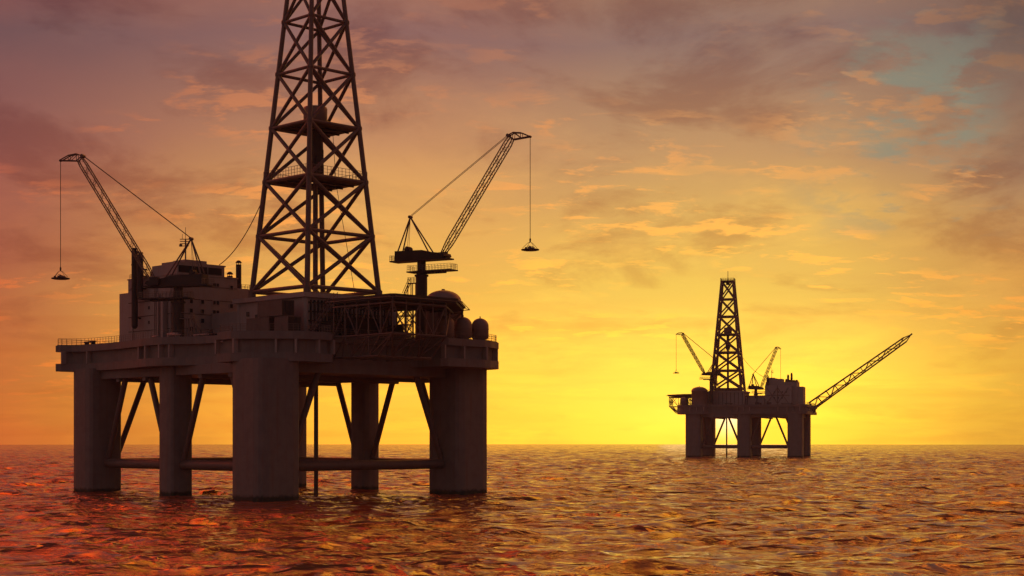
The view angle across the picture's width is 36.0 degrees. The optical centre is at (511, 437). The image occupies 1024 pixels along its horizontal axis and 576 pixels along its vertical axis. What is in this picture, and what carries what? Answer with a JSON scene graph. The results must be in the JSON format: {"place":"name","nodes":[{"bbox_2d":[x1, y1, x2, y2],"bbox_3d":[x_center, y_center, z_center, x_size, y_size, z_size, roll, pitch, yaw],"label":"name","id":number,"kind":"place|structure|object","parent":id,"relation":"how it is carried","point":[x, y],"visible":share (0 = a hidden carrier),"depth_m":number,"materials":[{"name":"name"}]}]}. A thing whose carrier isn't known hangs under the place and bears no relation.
{"place":"outdoors","nodes":[
{"label":"outdoors","id":0,"kind":"place"},
{"bbox_2d":[0,444,1023,575],"bbox_3d":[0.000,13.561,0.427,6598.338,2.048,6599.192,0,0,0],"label":"sea","id":1,"kind":"structure","parent":0,"point":[674,510],"depth_m":269.16,"materials":[{"name":"brown liquid"}]},
{"bbox_2d":[56,0,531,501],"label":"oil rig","id":2,"kind":"object","parent":1,"relation":"in","point":[182,326],"visible":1,"depth_m":377.59,"materials":[{"name":"metal"}]},
{"bbox_2d":[51,270,69,279],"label":"cargo basket","id":3,"kind":"object","parent":2,"relation":"hanging from","point":[61,277],"visible":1,"depth_m":380.32,"materials":[{"name":"metal"}]},
{"bbox_2d":[246,317,273,330],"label":"cargo container","id":4,"kind":"object","parent":2,"relation":"on","point":[261,324],"visible":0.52,"depth_m":363.25,"materials":[{"name":"metal"}]},
{"bbox_2d":[269,318,273,330],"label":"door","id":5,"kind":"structure","parent":4,"relation":"in","point":[271,320],"depth_m":361.44,"materials":[{"name":"metal"}]},
{"bbox_2d":[257,299,293,317],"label":"cargo container","id":6,"kind":"object","parent":4,"relation":"on","point":[276,308],"visible":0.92,"depth_m":359.69,"materials":[{"name":"metal"}]},
{"bbox_2d":[282,300,293,314],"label":"door","id":7,"kind":"structure","parent":6,"relation":"in","point":[287,306],"depth_m":358.71,"materials":[{"name":"metal"}]},
{"bbox_2d":[274,316,300,330],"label":"cargo container","id":8,"kind":"object","parent":2,"relation":"on","point":[284,321],"visible":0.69,"depth_m":357.42,"materials":[{"name":"metal"}]},
{"bbox_2d":[288,317,300,330],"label":"door","id":9,"kind":"structure","parent":8,"relation":"in","point":[296,321],"depth_m":357.23,"materials":[{"name":"metal"}]},
{"bbox_2d":[521,241,538,251],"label":"cargo basket","id":10,"kind":"object","parent":2,"relation":"hanging from","point":[530,248],"visible":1,"depth_m":379.29,"materials":[{"name":"metal"}]},
{"bbox_2d":[668,278,911,456],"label":"oil rig","id":11,"kind":"object","parent":1,"relation":"in","point":[704,410],"visible":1,"depth_m":1128.17,"materials":[{"name":"metal"}]},
{"bbox_2d":[0,0,1023,444],"label":"sky","id":12,"kind":"structure","parent":0,"point":[855,168],"materials":[{"name":"orange"}]}
]}

